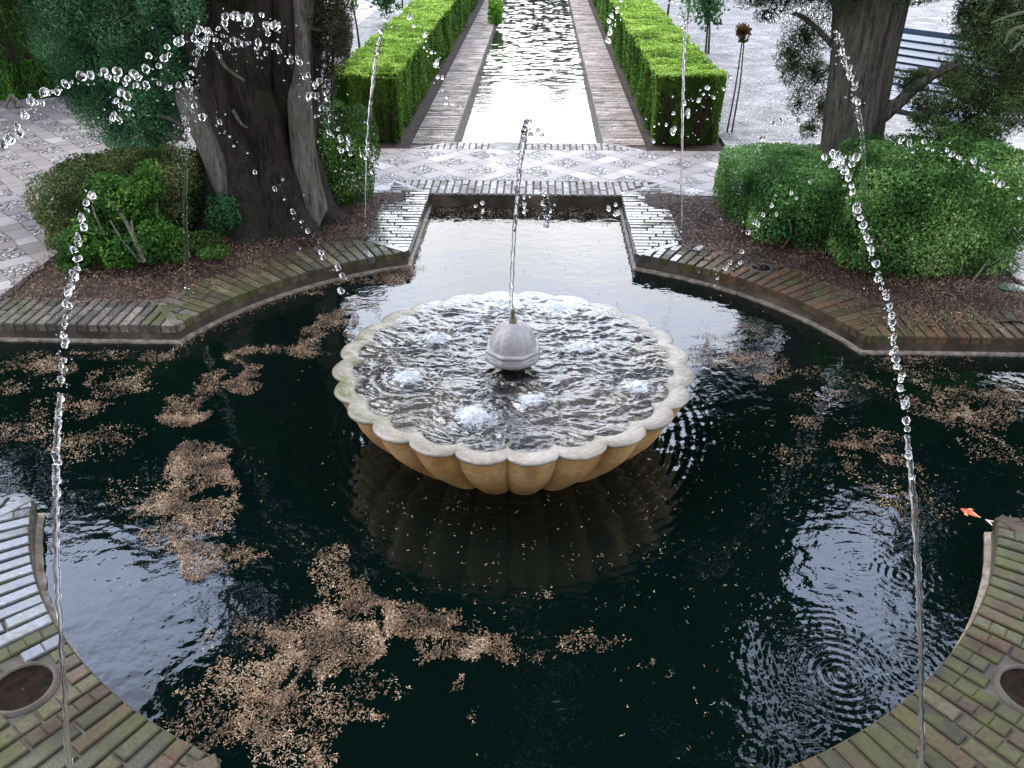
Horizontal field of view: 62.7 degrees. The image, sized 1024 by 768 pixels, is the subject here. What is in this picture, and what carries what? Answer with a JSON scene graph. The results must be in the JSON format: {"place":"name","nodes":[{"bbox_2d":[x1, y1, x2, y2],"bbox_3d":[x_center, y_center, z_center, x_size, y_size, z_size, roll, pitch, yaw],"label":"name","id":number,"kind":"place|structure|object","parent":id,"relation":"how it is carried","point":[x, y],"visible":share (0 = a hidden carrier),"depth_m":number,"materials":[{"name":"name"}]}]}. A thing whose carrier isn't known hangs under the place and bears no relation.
{"place":"outdoors","nodes":[
{"label":"outdoors","id":0,"kind":"place"},
{"bbox_2d":[50,8,296,767],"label":"water jet","id":1,"kind":"object","parent":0,"point":[236,16],"visible":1,"depth_m":1.78,"materials":[{"name":"white"}]},
{"bbox_2d":[0,67,350,299],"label":"water jet","id":2,"kind":"object","parent":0,"point":[8,139],"visible":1,"depth_m":2.25,"materials":[{"name":"white"}]},
{"bbox_2d":[0,187,405,312],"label":"leaf litter","id":3,"kind":"object","parent":0,"point":[178,272],"visible":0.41,"depth_m":5.07,"materials":[{"name":"brown plant"}]},
{"bbox_2d":[21,144,203,262],"bbox_3d":[-2.533,-1.187,5.415,0.960,0.522,1.176,1,31,2],"label":"box shrub","id":4,"kind":"object","parent":3,"relation":"on","point":[68,179],"visible":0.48,"depth_m":5.34,"materials":[{"name":"green plant"}]},
{"bbox_2d":[53,157,183,273],"bbox_3d":[-2.373,-1.033,5.093,0.783,0.589,0.634,1,31,2],"label":"young shrub","id":5,"kind":"object","parent":3,"relation":"on","point":[139,193],"visible":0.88,"depth_m":5.03,"materials":[{"name":"green plant"}]},
{"bbox_2d":[6,0,358,248],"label":"cypress tree","id":6,"kind":"object","parent":3,"relation":"on","point":[270,122],"visible":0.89,"depth_m":5.42,"materials":[{"name":"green plant"}]},
{"bbox_2d":[163,230,231,264],"bbox_3d":[-1.982,-0.859,5.230,0.477,0.139,0.396,1,31,2],"label":"plant","id":7,"kind":"object","parent":3,"relation":"on","point":[203,248],"visible":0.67,"depth_m":5.21,"materials":[{"name":"green plant"}]},
{"bbox_2d":[203,192,241,238],"bbox_3d":[-1.863,-1.105,5.491,0.296,0.300,0.265,1,31,2],"label":"bush","id":8,"kind":"object","parent":3,"relation":"on","point":[230,219],"visible":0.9,"depth_m":5.42,"materials":[{"name":"green plant"}]},
{"bbox_2d":[316,96,380,205],"bbox_3d":[-1.260,-1.696,6.084,0.592,0.712,0.735,1,31,2],"label":"dark bush","id":9,"kind":"object","parent":3,"relation":"on","point":[354,163],"visible":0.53,"depth_m":5.98,"materials":[{"name":"green plant"}]},
{"bbox_2d":[365,2,460,225],"bbox_3d":[-0.674,-1.451,4.933,0.130,1.482,1.278,-21,36,-31],"label":"water jet","id":10,"kind":"object","parent":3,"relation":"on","point":[379,41],"visible":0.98,"depth_m":4.86,"materials":[{"name":"white"}]},
{"bbox_2d":[350,0,484,148],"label":"hedge soil","id":11,"kind":"structure","parent":0,"point":[408,134],"depth_m":9.37,"materials":[{"name":"brown soil"}]},
{"bbox_2d":[333,0,478,141],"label":"box hedge","id":12,"kind":"object","parent":11,"relation":"on","point":[406,71],"visible":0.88,"depth_m":8.46,"materials":[{"name":"green plant"}]},
{"bbox_2d":[0,207,1023,767],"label":"pool water","id":13,"kind":"structure","parent":0,"point":[766,657],"depth_m":3.15,"materials":[{"name":"black liquid"}]},
{"bbox_2d":[0,206,1023,767],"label":"fallen blossom","id":14,"kind":"object","parent":13,"relation":"on","point":[176,508],"visible":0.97,"depth_m":3.03,"materials":[{"name":"brown plant"}]},
{"bbox_2d":[961,508,993,524],"bbox_3d":[1.811,0.518,3.268,0.056,0.029,0.138,-25,39,-36],"label":"goldfish","id":15,"kind":"object","parent":13,"relation":"on","point":[969,511],"visible":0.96,"depth_m":3.27,"materials":[{"name":"orange"}]},
{"bbox_2d":[0,0,1023,297],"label":"paving","id":16,"kind":"structure","parent":0,"point":[48,140],"depth_m":7.50,"materials":[{"name":"grey stone"}]},
{"bbox_2d":[0,0,154,108],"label":"cypress hedge","id":17,"kind":"object","parent":16,"relation":"on","point":[23,74],"visible":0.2,"depth_m":9.06,"materials":[{"name":"green plant"}]},
{"bbox_2d":[0,495,221,767],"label":"pool coping","id":18,"kind":"object","parent":16,"relation":"on","point":[109,728],"visible":0.94,"depth_m":2.42,"materials":[{"name":"brick"}]},
{"bbox_2d":[0,192,431,343],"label":"pool coping","id":19,"kind":"object","parent":16,"relation":"on","point":[26,320],"visible":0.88,"depth_m":4.78,"materials":[{"name":"brick"}]},
{"bbox_2d":[173,32,382,288],"bbox_3d":[-1.242,-0.956,4.141,1.575,1.445,0.198,19,35,28],"label":"water jet","id":20,"kind":"object","parent":19,"relation":"on","point":[200,43],"visible":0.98,"depth_m":3.83,"materials":[{"name":"white"}]},
{"bbox_2d":[361,192,681,248],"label":"leaf litter","id":21,"kind":"object","parent":19,"relation":"on","point":[419,208],"visible":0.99,"depth_m":5.86,"materials":[{"name":"brown plant"}]},
{"bbox_2d":[346,0,359,48],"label":"young tree","id":22,"kind":"object","parent":16,"relation":"on","point":[358,39],"visible":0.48,"depth_m":11.74,"materials":[{"name":"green plant"}]},
{"bbox_2d":[366,0,401,17],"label":"young tree","id":23,"kind":"object","parent":16,"relation":"on","point":[383,5],"visible":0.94,"depth_m":14.19,"materials":[{"name":"green plant"}]},
{"bbox_2d":[409,142,646,150],"bbox_3d":[0.142,-2.011,7.621,2.120,0.303,0.282,1,31,2],"label":"brick channel edging","id":24,"kind":"object","parent":16,"relation":"on","point":[516,146],"visible":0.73,"depth_m":7.54,"materials":[{"name":"grey brick"}]},
{"bbox_2d":[667,0,670,14],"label":"garden stake","id":25,"kind":"object","parent":16,"relation":"on","point":[668,8],"visible":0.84,"depth_m":15.17,"materials":[{"name":"grey metal"}]},
{"bbox_2d":[679,0,693,25],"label":"young tree","id":26,"kind":"object","parent":16,"relation":"on","point":[688,2],"visible":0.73,"depth_m":13.01,"materials":[{"name":"green plant"}]},
{"bbox_2d":[688,0,730,53],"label":"young tree","id":27,"kind":"object","parent":16,"relation":"on","point":[706,10],"visible":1,"depth_m":11.51,"materials":[{"name":"green plant"}]},
{"bbox_2d":[726,22,751,131],"bbox_3d":[2.057,-2.788,7.685,0.147,0.976,0.181,1,31,2],"label":"standard rose","id":28,"kind":"object","parent":16,"relation":"on","point":[743,30],"visible":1,"depth_m":7.57,"materials":[{"name":"brown plant"}]},
{"bbox_2d":[618,194,1023,356],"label":"pool coping","id":29,"kind":"object","parent":16,"relation":"on","point":[855,331],"visible":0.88,"depth_m":4.78,"materials":[{"name":"brick"}]},
{"bbox_2d":[788,515,1023,767],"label":"pool coping","id":30,"kind":"object","parent":16,"relation":"on","point":[973,696],"visible":0.96,"depth_m":2.40,"materials":[{"name":"brick"}]},
{"bbox_2d":[890,28,1016,141],"bbox_3d":[3.420,-2.393,7.032,0.560,0.960,1.100,-20,36,-31],"label":"slatted bench","id":31,"kind":"object","parent":16,"relation":"on","point":[921,48],"visible":0.03,"depth_m":7.12,"materials":[{"name":"blue paint"}]},
{"bbox_2d":[458,0,599,143],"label":"channel water","id":32,"kind":"structure","parent":0,"point":[532,70],"depth_m":10.54,"materials":[{"name":"grey liquid"}]},
{"bbox_2d":[605,0,687,231],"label":"water jet","id":33,"kind":"object","parent":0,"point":[610,31],"visible":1,"depth_m":4.87,"materials":[{"name":"white"}]},
{"bbox_2d":[588,0,725,150],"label":"hedge soil","id":34,"kind":"structure","parent":0,"point":[647,139],"depth_m":8.38,"materials":[{"name":"brown soil"}]},
{"bbox_2d":[592,0,727,144],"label":"box hedge","id":35,"kind":"object","parent":34,"relation":"on","point":[646,41],"visible":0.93,"depth_m":8.05,"materials":[{"name":"green plant"}]},
{"bbox_2d":[710,149,925,767],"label":"water jet","id":36,"kind":"object","parent":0,"point":[905,404],"visible":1,"depth_m":1.68,"materials":[{"name":"white"}]},
{"bbox_2d":[645,189,1023,329],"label":"leaf litter","id":37,"kind":"object","parent":0,"point":[853,284],"visible":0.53,"depth_m":4.92,"materials":[{"name":"brown plant"}]},
{"bbox_2d":[645,1,866,288],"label":"water jet","id":38,"kind":"object","parent":37,"relation":"on","point":[806,8],"visible":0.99,"depth_m":3.91,"materials":[{"name":"white"}]},
{"bbox_2d":[771,223,793,246],"bbox_3d":[1.735,-0.959,5.395,0.143,0.157,0.136,20,36,30],"label":"seedling","id":39,"kind":"object","parent":37,"relation":"on","point":[785,233],"visible":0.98,"depth_m":5.37,"materials":[{"name":"green plant"}]},
{"bbox_2d":[712,141,892,252],"bbox_3d":[1.966,-1.304,5.733,1.018,0.454,1.319,1,31,2],"label":"box shrub","id":40,"kind":"object","parent":37,"relation":"on","point":[781,170],"visible":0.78,"depth_m":5.50,"materials":[{"name":"green plant"}]},
{"bbox_2d":[722,0,1023,176],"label":"cypress tree","id":41,"kind":"object","parent":37,"relation":"on","point":[871,32],"visible":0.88,"depth_m":5.40,"materials":[{"name":"brown plant"}]},
{"bbox_2d":[822,126,1023,281],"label":"box shrub","id":42,"kind":"object","parent":37,"relation":"on","point":[937,206],"visible":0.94,"depth_m":4.88,"materials":[{"name":"green plant"}]},
{"bbox_2d":[999,284,1023,290],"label":"algae patch","id":43,"kind":"object","parent":37,"relation":"on","point":[1016,285],"visible":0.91,"depth_m":4.85,"materials":[{"name":"green plant"}]},
{"bbox_2d":[758,113,1021,199],"bbox_3d":[1.057,-0.640,2.407,0.748,0.202,0.110,23,38,34],"label":"water jet","id":44,"kind":"object","parent":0,"point":[856,157],"visible":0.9,"depth_m":2.45,"materials":[{"name":"white"}]},
{"label":"ground","id":45,"kind":"structure","parent":0,"visible":0},
{"bbox_2d":[411,0,504,144],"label":"channel kerb","id":46,"kind":"structure","parent":45,"relation":"on","point":[442,122],"depth_m":9.71,"materials":[{"name":"brick"}]},
{"bbox_2d":[486,0,503,26],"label":"clipped box shrub","id":47,"kind":"object","parent":46,"relation":"on","point":[494,13],"visible":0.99,"depth_m":14.25,"materials":[{"name":"green plant"}]},
{"bbox_2d":[332,291,694,494],"bbox_3d":[0.005,0.170,3.829,1.551,0.661,1.551,1,31,2],"label":"fountain bowl","id":48,"kind":"object","parent":45,"relation":"on","point":[554,467],"visible":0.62,"depth_m":3.20,"materials":[{"name":"stone"}]},
{"bbox_2d":[352,291,673,451],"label":"bowl water","id":49,"kind":"structure","parent":48,"relation":"in","point":[586,395],"depth_m":3.58,"materials":[{"name":"clear liquid"}]},
{"bbox_2d":[395,370,418,381],"bbox_3d":[-0.446,-0.037,3.559,0.334,0.049,0.290,1,31,2],"label":"water splash","id":50,"kind":"object","parent":49,"relation":"on","point":[403,375],"visible":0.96,"depth_m":3.54,"materials":[{"name":"white liquid"}]},
{"bbox_2d":[426,332,442,341],"bbox_3d":[-0.365,-0.215,3.863,0.300,0.045,0.261,1,31,2],"label":"water splash","id":51,"kind":"object","parent":49,"relation":"on","point":[436,334],"visible":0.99,"depth_m":3.85,"materials":[{"name":"white liquid"}]},
{"bbox_2d":[457,407,489,426],"bbox_3d":[-0.151,0.117,3.300,0.384,0.047,0.333,1,31,2],"label":"water splash","id":52,"kind":"object","parent":49,"relation":"on","point":[468,414],"visible":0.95,"depth_m":3.28,"materials":[{"name":"white liquid"}]},
{"bbox_2d":[495,298,508,304],"bbox_3d":[-0.038,-0.410,4.197,0.300,0.040,0.261,1,31,2],"label":"water splash","id":53,"kind":"object","parent":49,"relation":"on","point":[501,300],"visible":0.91,"depth_m":4.18,"materials":[{"name":"white liquid"}]},
{"bbox_2d":[485,309,539,370],"bbox_3d":[0.004,-0.174,3.591,0.238,0.319,0.238,1,31,2],"label":"fountain finial","id":54,"kind":"object","parent":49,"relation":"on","point":[512,340],"visible":0.98,"depth_m":3.52,"materials":[{"name":"grey stone"}]},
{"bbox_2d":[471,119,619,306],"bbox_3d":[0.162,-0.783,3.548,0.605,0.744,0.298,-18,35,-28],"label":"water jet","id":55,"kind":"object","parent":54,"relation":"on","point":[547,210],"visible":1,"depth_m":3.37,"materials":[{"name":"white"}]},
{"bbox_2d":[519,394,540,404],"bbox_3d":[0.073,0.063,3.402,0.300,0.035,0.261,1,31,2],"label":"water splash","id":56,"kind":"object","parent":49,"relation":"on","point":[523,397],"visible":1,"depth_m":3.40,"materials":[{"name":"white liquid"}]},
{"bbox_2d":[546,303,566,311],"bbox_3d":[0.215,-0.380,4.146,0.334,0.040,0.290,1,31,2],"label":"water splash","id":57,"kind":"object","parent":49,"relation":"on","point":[560,307],"visible":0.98,"depth_m":4.13,"materials":[{"name":"white liquid"}]},
{"bbox_2d":[570,341,591,350],"bbox_3d":[0.313,-0.172,3.801,0.334,0.034,0.290,1,31,2],"label":"water splash","id":58,"kind":"object","parent":49,"relation":"on","point":[574,345],"visible":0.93,"depth_m":3.79,"materials":[{"name":"white liquid"}]},
{"bbox_2d":[389,179,662,208],"bbox_3d":[0.104,-1.349,6.599,2.165,0.403,0.373,1,31,2],"label":"brick bridge edging","id":59,"kind":"object","parent":45,"relation":"on","point":[595,195],"visible":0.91,"depth_m":6.41,"materials":[{"name":"grey brick"}]},
{"bbox_2d":[568,0,644,145],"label":"channel kerb","id":60,"kind":"structure","parent":45,"relation":"on","point":[615,121],"depth_m":9.86,"materials":[{"name":"brick"}]}
]}

